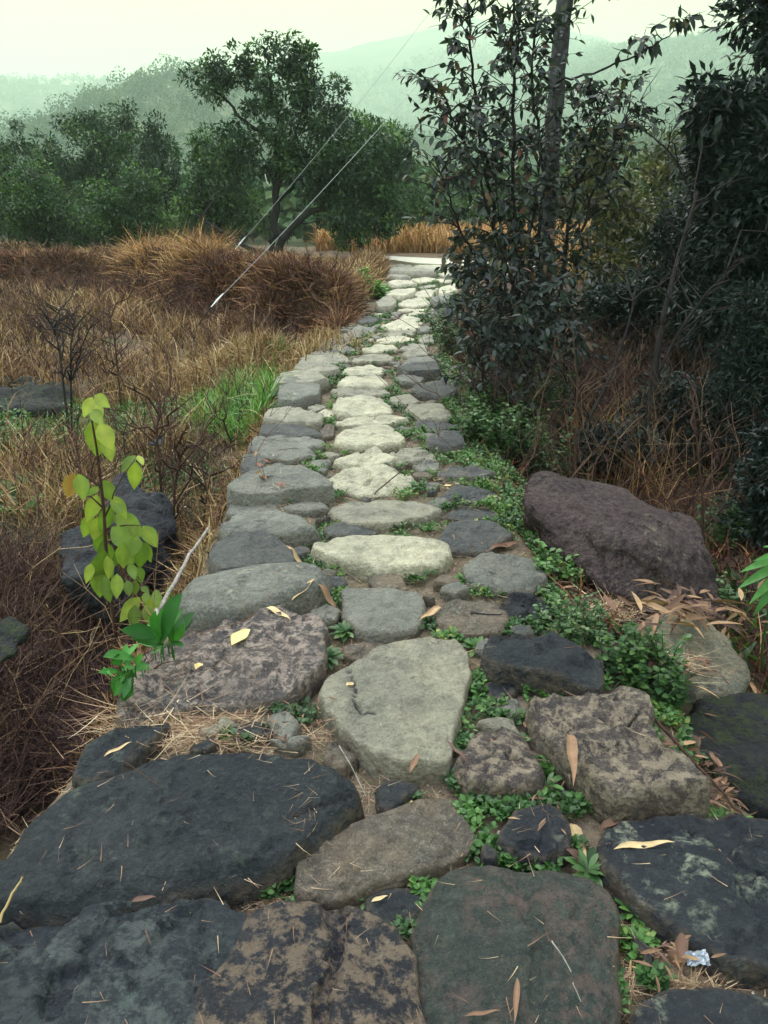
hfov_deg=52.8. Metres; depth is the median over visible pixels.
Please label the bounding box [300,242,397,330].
bank edge grass
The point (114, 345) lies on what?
leafless shrub
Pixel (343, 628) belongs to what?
rosette weed
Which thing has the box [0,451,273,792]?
ditch straw
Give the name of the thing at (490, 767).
paving stone
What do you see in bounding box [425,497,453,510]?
paving stone
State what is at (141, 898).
fallen leaf
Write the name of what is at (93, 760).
paving stone
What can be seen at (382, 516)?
paving stone
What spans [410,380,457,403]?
paving stone
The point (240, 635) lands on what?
fallen leaf
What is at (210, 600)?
paving stone
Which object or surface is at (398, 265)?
paving stone
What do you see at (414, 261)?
road
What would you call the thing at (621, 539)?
boulder
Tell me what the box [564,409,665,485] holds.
dark bush
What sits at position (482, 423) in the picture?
leafy weed
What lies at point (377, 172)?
evergreen tree
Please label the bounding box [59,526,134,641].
rock
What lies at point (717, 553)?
forest floor straw
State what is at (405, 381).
paving stone
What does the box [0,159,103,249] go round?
evergreen tree
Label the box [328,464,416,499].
paving stone
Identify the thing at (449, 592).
paving stone
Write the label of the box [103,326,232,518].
leafless shrub
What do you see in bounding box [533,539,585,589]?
leafy weed
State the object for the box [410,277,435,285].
paving stone
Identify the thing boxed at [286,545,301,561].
fallen leaf
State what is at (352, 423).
paving stone
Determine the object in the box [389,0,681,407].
leafy thicket
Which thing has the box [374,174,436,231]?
evergreen tree
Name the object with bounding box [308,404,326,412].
paving stone
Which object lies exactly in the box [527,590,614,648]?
leafy weed
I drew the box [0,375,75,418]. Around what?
rock
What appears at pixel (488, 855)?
paving stone
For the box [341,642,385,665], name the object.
paving stone
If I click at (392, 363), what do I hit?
paving stone
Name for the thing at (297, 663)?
paving stone
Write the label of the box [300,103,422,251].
evergreen tree
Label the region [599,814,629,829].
fallen leaf
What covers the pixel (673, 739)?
stick
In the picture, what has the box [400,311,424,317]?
paving stone
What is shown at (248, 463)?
paving stone
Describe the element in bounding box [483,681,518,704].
paving stone
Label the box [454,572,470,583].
rosette weed
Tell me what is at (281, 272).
bank grass
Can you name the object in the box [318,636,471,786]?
paving stone
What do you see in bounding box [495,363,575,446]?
leafy weed
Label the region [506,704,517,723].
paving stone
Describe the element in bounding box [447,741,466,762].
fallen leaf
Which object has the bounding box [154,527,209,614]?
stick
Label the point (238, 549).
paving stone
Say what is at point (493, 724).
paving stone
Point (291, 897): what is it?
rosette weed
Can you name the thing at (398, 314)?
paving stone
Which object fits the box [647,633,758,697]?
leaf litter
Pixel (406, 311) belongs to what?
paving stone
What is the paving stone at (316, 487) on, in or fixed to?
on the ground at (370, 56)
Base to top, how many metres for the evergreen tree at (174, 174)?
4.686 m
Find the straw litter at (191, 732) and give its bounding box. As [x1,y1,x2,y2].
[7,296,765,1023]
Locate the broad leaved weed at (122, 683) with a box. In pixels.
[99,643,150,700]
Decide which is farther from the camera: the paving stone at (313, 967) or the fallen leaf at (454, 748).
the fallen leaf at (454, 748)
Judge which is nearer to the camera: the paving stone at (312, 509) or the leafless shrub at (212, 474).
the paving stone at (312, 509)
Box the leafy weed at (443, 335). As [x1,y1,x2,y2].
[431,311,469,361]
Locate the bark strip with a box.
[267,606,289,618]
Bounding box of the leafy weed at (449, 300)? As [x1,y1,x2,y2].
[435,289,466,310]
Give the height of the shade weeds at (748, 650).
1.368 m
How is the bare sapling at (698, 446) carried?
on the ground at (370, 56)
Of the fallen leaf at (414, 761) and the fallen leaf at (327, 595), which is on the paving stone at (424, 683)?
the fallen leaf at (414, 761)
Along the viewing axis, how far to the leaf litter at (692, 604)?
2.97 m
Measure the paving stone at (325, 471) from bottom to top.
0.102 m
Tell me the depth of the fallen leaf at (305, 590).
3.09 m
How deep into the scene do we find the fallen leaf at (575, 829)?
2.04 m
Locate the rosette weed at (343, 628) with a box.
[329,620,353,642]
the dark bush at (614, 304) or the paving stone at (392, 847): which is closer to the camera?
the paving stone at (392, 847)
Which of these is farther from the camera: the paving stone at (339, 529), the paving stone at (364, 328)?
the paving stone at (364, 328)
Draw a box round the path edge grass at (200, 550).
[36,297,346,794]
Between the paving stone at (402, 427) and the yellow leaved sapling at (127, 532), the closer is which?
the yellow leaved sapling at (127, 532)
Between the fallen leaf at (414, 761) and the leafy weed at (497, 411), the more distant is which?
the leafy weed at (497, 411)
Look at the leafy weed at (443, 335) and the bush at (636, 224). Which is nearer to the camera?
the leafy weed at (443, 335)
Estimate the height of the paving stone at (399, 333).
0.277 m
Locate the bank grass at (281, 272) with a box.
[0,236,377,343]
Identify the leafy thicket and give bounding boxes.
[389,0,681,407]
[433,239,610,445]
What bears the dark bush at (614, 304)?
on the ground at (370, 56)
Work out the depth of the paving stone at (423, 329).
10.40 m
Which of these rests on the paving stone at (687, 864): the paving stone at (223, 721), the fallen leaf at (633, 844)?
the fallen leaf at (633, 844)
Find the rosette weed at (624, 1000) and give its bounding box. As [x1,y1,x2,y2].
[622,998,629,1012]
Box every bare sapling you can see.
[513,243,688,477]
[562,333,619,477]
[565,67,716,274]
[638,108,767,482]
[678,365,752,543]
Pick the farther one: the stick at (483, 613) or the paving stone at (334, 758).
the stick at (483, 613)
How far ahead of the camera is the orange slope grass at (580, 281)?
19.71 m
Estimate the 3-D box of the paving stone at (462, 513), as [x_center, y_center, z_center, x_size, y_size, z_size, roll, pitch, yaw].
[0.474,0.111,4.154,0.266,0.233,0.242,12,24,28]
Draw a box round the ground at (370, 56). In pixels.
[0,18,767,1023]
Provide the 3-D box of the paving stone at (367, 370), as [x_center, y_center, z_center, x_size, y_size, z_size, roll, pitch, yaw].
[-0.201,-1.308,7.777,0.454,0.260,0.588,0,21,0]
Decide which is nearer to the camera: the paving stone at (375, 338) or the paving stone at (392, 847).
the paving stone at (392, 847)
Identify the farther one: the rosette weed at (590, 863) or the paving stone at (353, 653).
the paving stone at (353, 653)
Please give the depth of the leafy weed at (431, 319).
10.23 m
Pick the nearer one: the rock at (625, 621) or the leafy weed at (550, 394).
the rock at (625, 621)
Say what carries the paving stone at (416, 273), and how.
on the ground at (370, 56)
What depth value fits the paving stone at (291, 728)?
2.40 m
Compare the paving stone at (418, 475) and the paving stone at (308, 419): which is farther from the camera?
the paving stone at (308, 419)
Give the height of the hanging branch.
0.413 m
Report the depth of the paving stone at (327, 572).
3.41 m
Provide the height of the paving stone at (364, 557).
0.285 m
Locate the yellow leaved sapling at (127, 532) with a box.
[63,393,172,669]
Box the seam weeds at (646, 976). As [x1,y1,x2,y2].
[250,270,752,1003]
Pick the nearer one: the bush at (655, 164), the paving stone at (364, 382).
the paving stone at (364, 382)
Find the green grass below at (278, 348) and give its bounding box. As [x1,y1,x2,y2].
[266,334,299,364]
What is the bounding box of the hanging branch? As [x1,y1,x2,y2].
[556,4,704,83]
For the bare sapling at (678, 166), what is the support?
on the ground at (370, 56)
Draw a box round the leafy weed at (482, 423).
[449,395,520,464]
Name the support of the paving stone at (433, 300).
on the ground at (370, 56)
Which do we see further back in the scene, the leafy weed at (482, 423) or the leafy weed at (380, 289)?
the leafy weed at (380, 289)
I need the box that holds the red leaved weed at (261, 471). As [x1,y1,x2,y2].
[254,451,284,486]
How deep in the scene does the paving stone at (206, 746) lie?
2.30 m
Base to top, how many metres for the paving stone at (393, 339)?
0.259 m
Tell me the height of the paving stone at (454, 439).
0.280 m
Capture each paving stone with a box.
[0,753,364,929]
[0,897,247,1023]
[72,723,172,789]
[115,605,331,727]
[174,562,332,637]
[189,737,216,754]
[194,900,426,1023]
[199,715,239,739]
[208,530,294,573]
[217,509,320,550]
[226,463,335,510]
[226,503,279,521]
[231,721,272,745]
[240,453,265,475]
[247,435,325,454]
[255,447,318,464]
[258,423,324,441]
[262,406,324,431]
[266,711,301,742]
[269,735,311,757]
[274,370,329,396]
[277,376,321,409]
[280,501,329,517]
[293,546,310,561]
[293,798,474,910]
[294,360,340,379]
[300,351,351,365]
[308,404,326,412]
[310,459,332,471]
[310,535,453,583]
[310,604,341,632]
[312,344,360,355]
[314,516,330,527]
[318,409,334,422]
[318,468,327,476]
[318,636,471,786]
[320,338,352,346]
[320,423,334,441]
[321,739,358,778]
[322,452,342,464]
[322,569,336,576]
[323,522,376,539]
[327,500,442,533]
[327,576,348,592]
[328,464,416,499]
[330,387,391,399]
[332,395,393,420]
[332,446,399,471]
[333,424,405,456]
[335,415,409,430]
[337,329,349,333]
[337,376,388,391]
[341,365,384,378]
[341,587,426,643]
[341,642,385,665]
[342,325,377,338]
[352,354,393,366]
[357,316,376,327]
[360,497,370,502]
[361,344,398,354]
[363,888,423,925]
[367,574,406,590]
[372,336,380,341]
[374,779,419,813]
[375,296,396,312]
[375,336,414,345]
[381,321,419,332]
[381,330,415,337]
[384,288,415,302]
[386,274,410,281]
[387,280,416,289]
[388,266,436,278]
[388,394,420,409]
[389,264,412,268]
[389,361,401,366]
[390,448,437,470]
[391,313,402,316]
[394,374,424,388]
[395,316,421,321]
[396,362,441,381]
[396,426,412,435]
[397,298,429,309]
[397,308,426,314]
[399,344,427,353]
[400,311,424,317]
[402,349,430,359]
[402,356,436,364]
[404,403,451,423]
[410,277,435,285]
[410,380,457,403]
[410,865,621,1023]
[411,472,433,482]
[412,419,458,433]
[412,460,439,476]
[413,265,448,270]
[415,289,434,298]
[417,325,433,334]
[418,284,435,290]
[418,334,433,345]
[421,433,432,442]
[422,594,435,606]
[424,430,465,457]
[424,482,439,491]
[425,400,438,402]
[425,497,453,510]
[426,489,436,496]
[430,293,451,307]
[430,598,509,639]
[432,574,460,591]
[435,284,457,295]
[435,465,496,486]
[436,279,451,284]
[437,520,512,557]
[438,270,451,278]
[438,485,499,506]
[439,582,469,601]
[442,506,497,521]
[453,726,544,804]
[460,552,547,600]
[474,638,487,658]
[475,717,520,735]
[479,631,603,697]
[479,844,497,866]
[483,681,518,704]
[496,802,572,872]
[499,592,554,626]
[499,698,525,718]
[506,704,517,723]
[510,625,534,636]
[523,686,710,827]
[595,812,767,990]
[629,934,654,967]
[629,987,767,1023]
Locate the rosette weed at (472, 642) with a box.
[461,636,482,657]
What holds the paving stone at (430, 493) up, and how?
on the ground at (370, 56)
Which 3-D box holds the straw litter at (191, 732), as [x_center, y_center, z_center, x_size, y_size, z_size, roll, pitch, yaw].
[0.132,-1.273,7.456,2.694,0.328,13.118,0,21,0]
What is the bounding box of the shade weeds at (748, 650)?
[440,290,767,693]
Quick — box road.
[386,256,534,274]
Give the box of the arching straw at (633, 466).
[507,371,745,516]
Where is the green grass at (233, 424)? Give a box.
[173,354,302,457]
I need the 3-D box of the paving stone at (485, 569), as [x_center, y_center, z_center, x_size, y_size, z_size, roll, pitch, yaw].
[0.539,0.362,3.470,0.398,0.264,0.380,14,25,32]
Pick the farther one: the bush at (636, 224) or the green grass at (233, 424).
the bush at (636, 224)
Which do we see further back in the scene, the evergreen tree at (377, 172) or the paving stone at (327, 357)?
the evergreen tree at (377, 172)
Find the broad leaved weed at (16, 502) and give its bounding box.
[0,492,47,518]
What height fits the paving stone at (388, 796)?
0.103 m
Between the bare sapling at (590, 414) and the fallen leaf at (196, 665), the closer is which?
the fallen leaf at (196, 665)
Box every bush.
[557,118,681,308]
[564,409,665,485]
[571,191,733,383]
[595,120,699,277]
[619,364,746,470]
[640,142,714,267]
[674,113,767,374]
[689,270,767,462]
[710,421,767,552]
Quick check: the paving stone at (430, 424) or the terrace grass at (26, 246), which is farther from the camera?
the terrace grass at (26, 246)
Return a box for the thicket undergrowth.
[378,272,767,549]
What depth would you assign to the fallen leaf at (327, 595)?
3.15 m
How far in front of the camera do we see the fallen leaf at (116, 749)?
2.26 m
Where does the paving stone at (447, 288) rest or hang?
on the ground at (370, 56)
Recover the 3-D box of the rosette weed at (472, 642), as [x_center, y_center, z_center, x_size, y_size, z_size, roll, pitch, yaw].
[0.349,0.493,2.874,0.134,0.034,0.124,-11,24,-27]
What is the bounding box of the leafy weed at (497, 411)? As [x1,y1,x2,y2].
[463,378,545,447]
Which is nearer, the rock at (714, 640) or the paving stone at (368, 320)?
the rock at (714, 640)
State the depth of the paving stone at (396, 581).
3.33 m
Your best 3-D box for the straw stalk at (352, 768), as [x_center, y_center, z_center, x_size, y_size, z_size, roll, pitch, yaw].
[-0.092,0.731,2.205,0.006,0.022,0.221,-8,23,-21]
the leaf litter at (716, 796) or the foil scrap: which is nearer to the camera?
the foil scrap
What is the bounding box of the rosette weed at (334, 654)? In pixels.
[327,645,343,669]
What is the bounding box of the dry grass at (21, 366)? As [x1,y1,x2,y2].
[0,280,297,691]
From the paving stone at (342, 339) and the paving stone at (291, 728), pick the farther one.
the paving stone at (342, 339)
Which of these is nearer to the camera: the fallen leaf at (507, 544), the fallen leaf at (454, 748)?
the fallen leaf at (454, 748)
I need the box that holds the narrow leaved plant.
[737,545,767,671]
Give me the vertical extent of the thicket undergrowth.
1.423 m
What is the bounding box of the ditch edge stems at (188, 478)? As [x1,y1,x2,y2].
[31,403,292,566]
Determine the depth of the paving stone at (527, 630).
2.94 m
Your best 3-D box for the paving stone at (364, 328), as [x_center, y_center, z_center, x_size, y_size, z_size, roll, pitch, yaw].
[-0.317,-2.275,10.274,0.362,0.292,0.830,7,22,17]
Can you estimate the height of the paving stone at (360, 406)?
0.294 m
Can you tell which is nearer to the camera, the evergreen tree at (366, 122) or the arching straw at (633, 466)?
the arching straw at (633, 466)
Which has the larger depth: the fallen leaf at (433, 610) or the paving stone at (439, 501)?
the paving stone at (439, 501)
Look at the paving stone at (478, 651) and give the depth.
2.83 m
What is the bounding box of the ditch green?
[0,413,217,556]
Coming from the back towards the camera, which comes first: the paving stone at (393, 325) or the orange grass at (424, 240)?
the orange grass at (424, 240)
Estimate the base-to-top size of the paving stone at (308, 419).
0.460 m
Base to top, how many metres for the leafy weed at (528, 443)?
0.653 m
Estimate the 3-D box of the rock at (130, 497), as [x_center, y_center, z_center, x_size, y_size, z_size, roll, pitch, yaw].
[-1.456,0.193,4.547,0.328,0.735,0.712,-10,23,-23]
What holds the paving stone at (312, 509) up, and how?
on the ground at (370, 56)
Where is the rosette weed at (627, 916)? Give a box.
[613,897,644,934]
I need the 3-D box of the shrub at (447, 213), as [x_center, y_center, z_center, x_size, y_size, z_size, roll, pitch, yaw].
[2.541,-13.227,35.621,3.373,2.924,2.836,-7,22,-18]
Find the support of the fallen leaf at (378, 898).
on the paving stone at (397, 902)
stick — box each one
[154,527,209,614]
[374,463,409,494]
[470,612,501,615]
[654,717,745,816]
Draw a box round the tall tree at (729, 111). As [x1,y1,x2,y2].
[511,0,767,373]
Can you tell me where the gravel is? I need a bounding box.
[156,360,754,993]
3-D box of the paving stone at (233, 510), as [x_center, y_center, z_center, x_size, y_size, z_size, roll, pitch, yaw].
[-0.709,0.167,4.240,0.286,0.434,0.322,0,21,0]
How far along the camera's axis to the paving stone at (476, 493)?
4.36 m
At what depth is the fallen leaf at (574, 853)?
1.93 m
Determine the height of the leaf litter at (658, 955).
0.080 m
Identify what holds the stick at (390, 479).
on the paving stone at (359, 483)
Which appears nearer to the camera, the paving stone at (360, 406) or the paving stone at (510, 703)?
the paving stone at (510, 703)
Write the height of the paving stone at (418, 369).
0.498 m
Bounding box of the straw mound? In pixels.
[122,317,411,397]
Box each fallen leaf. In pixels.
[104,742,129,755]
[132,895,155,901]
[194,663,202,668]
[231,629,249,644]
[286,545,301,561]
[292,579,313,599]
[319,584,335,607]
[371,895,387,901]
[410,754,418,771]
[420,605,440,619]
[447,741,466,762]
[465,1009,498,1015]
[489,541,517,549]
[513,978,519,1023]
[566,734,577,785]
[566,848,587,868]
[569,823,586,856]
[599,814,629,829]
[614,840,672,848]
[667,939,688,965]
[675,933,687,957]
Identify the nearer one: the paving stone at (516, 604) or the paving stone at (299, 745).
the paving stone at (299, 745)
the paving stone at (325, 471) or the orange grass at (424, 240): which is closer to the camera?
the paving stone at (325, 471)
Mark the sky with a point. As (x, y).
(49, 38)
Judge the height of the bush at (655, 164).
3.454 m
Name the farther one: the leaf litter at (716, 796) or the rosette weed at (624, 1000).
the leaf litter at (716, 796)
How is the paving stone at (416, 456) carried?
on the ground at (370, 56)
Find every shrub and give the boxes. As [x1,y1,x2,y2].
[7,267,116,445]
[59,262,146,408]
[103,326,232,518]
[170,395,250,533]
[412,193,477,229]
[454,180,516,228]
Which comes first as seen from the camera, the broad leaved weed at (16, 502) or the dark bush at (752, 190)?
the broad leaved weed at (16, 502)
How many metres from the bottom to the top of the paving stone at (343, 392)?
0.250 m
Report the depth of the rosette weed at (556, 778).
2.17 m
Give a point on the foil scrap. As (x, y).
(702, 955)
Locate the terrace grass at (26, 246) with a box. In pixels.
[0,237,380,304]
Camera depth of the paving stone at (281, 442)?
5.28 m
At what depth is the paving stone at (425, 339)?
9.55 m
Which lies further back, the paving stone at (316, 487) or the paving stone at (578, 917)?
the paving stone at (316, 487)
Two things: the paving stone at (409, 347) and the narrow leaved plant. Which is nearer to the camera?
the narrow leaved plant
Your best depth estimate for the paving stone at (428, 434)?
5.52 m
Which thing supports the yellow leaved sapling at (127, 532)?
on the ground at (370, 56)
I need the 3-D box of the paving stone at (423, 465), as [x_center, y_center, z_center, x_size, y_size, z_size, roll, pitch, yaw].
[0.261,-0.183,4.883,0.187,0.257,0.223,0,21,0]
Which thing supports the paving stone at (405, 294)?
on the ground at (370, 56)
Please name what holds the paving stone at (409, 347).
on the ground at (370, 56)
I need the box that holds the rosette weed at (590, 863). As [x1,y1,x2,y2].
[563,846,603,886]
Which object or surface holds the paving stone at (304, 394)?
on the ground at (370, 56)
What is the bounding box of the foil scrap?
[684,949,710,965]
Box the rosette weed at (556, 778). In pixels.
[542,772,563,801]
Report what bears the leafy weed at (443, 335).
on the ground at (370, 56)
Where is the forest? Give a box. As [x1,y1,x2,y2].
[0,25,764,243]
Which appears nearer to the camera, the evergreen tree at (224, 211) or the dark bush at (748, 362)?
the dark bush at (748, 362)
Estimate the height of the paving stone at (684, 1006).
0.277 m
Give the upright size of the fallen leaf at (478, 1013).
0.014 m
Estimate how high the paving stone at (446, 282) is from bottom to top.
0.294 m
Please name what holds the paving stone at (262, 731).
on the ground at (370, 56)
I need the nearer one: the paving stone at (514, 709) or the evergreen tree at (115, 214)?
the paving stone at (514, 709)
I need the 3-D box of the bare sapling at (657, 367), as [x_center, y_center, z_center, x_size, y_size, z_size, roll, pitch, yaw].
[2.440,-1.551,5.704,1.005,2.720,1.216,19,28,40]
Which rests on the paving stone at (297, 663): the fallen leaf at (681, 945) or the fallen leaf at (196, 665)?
the fallen leaf at (196, 665)
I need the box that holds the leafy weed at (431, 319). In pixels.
[428,307,459,340]
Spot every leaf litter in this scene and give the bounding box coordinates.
[167,694,358,758]
[441,514,529,554]
[490,722,572,847]
[522,581,629,615]
[603,578,767,637]
[617,935,726,998]
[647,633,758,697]
[661,713,745,795]
[709,780,748,813]
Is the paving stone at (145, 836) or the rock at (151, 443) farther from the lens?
the rock at (151, 443)
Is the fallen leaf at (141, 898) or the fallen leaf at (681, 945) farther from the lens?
the fallen leaf at (141, 898)
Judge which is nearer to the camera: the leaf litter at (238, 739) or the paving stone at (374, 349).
the leaf litter at (238, 739)
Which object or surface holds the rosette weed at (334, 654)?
on the ground at (370, 56)
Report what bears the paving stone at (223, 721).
on the ground at (370, 56)
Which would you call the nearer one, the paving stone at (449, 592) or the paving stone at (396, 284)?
the paving stone at (449, 592)
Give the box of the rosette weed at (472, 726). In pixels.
[463,723,476,732]
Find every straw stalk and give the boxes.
[0,876,22,922]
[339,745,365,795]
[551,941,570,971]
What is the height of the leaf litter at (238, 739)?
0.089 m
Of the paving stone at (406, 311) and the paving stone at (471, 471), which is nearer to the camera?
the paving stone at (471, 471)
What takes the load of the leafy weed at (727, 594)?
on the ground at (370, 56)
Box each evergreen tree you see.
[0,119,74,239]
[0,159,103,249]
[27,97,179,243]
[80,157,195,247]
[124,125,199,243]
[168,120,266,249]
[172,28,420,253]
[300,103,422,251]
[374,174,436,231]
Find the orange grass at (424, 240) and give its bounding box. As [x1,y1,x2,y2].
[297,213,599,259]
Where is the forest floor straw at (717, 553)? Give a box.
[442,290,767,694]
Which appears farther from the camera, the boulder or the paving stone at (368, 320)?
the paving stone at (368, 320)
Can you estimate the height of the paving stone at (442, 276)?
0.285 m
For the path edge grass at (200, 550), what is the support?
on the ground at (370, 56)
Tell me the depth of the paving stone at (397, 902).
1.78 m
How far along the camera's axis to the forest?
622.14 m
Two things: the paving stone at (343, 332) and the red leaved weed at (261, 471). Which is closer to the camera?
the red leaved weed at (261, 471)
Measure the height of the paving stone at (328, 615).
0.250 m
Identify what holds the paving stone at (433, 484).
on the ground at (370, 56)
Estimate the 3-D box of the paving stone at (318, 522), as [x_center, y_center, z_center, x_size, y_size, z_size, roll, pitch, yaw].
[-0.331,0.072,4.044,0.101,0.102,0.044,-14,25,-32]
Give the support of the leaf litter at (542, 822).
on the ground at (370, 56)
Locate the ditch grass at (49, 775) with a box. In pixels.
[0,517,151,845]
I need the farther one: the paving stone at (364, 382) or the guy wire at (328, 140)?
the guy wire at (328, 140)
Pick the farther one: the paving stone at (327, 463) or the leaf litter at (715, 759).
the paving stone at (327, 463)
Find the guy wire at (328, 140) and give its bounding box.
[235,4,435,249]
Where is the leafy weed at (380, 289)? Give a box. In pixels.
[354,266,390,299]
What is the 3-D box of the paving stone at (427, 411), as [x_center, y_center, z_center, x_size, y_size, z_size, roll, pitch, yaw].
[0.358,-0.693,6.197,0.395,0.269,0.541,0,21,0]
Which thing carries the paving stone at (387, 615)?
on the ground at (370, 56)
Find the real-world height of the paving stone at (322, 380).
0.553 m
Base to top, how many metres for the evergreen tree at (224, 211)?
4.226 m
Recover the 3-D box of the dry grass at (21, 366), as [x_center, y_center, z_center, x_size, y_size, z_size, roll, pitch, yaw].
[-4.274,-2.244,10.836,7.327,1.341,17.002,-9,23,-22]
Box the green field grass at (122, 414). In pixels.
[0,393,238,525]
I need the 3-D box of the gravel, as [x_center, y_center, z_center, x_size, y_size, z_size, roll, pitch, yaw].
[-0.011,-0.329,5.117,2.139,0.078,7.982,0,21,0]
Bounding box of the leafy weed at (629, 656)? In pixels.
[593,617,694,709]
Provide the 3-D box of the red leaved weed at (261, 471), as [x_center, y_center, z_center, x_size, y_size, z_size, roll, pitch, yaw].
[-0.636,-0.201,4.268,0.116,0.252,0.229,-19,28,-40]
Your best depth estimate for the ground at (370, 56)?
6.21 m
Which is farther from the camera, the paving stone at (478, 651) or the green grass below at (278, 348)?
the green grass below at (278, 348)
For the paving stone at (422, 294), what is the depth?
14.67 m
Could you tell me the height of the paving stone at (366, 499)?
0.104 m
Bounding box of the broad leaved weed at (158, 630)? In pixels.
[120,593,194,663]
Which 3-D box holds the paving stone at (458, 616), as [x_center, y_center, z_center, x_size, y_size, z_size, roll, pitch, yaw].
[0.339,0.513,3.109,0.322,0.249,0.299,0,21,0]
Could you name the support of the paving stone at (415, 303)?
on the ground at (370, 56)
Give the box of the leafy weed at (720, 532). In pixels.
[696,493,756,554]
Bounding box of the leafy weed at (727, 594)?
[716,571,738,617]
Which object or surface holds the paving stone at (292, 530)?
on the ground at (370, 56)
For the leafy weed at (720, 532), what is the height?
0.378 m
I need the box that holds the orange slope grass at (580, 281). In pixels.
[522,238,680,284]
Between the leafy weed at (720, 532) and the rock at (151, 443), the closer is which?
the leafy weed at (720, 532)
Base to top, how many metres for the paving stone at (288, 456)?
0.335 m
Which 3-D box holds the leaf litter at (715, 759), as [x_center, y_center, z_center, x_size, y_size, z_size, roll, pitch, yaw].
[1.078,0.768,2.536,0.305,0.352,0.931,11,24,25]
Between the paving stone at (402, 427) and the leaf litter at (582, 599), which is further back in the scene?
the paving stone at (402, 427)
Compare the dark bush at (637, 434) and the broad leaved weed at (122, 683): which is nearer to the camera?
the broad leaved weed at (122, 683)
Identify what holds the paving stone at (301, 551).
on the ground at (370, 56)
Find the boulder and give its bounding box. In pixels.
[522,471,727,635]
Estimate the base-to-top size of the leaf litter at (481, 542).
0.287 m
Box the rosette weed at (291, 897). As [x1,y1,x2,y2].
[285,893,294,900]
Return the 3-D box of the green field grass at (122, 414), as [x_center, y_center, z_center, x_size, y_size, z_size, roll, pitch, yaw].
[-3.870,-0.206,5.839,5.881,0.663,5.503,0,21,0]
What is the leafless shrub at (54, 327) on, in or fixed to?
on the ground at (370, 56)
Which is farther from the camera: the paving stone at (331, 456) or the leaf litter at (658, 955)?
the paving stone at (331, 456)
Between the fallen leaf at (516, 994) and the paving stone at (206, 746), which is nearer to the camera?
the fallen leaf at (516, 994)
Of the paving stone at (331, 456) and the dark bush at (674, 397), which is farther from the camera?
the dark bush at (674, 397)
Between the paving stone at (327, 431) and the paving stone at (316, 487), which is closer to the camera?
the paving stone at (316, 487)
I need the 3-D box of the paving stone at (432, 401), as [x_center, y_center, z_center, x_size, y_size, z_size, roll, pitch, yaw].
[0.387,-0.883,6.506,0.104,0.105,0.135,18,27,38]
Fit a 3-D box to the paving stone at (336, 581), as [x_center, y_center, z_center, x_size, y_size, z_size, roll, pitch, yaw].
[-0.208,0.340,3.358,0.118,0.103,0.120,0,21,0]
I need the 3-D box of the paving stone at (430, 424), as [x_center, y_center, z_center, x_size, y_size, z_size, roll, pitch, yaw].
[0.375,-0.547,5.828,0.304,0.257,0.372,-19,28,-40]
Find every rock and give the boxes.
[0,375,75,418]
[0,616,30,663]
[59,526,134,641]
[105,472,171,591]
[142,491,178,581]
[148,437,164,445]
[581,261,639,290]
[606,612,642,630]
[627,609,750,705]
[678,692,767,819]
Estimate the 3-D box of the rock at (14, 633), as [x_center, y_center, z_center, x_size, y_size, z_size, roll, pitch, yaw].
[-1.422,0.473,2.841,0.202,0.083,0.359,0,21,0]
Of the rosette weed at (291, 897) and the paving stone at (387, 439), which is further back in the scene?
the paving stone at (387, 439)
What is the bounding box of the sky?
[0,0,755,84]
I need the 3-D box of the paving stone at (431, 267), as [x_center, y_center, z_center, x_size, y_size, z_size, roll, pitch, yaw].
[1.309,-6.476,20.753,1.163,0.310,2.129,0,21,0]
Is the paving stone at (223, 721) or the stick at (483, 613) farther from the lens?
the stick at (483, 613)
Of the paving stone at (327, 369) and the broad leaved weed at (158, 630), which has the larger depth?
the paving stone at (327, 369)

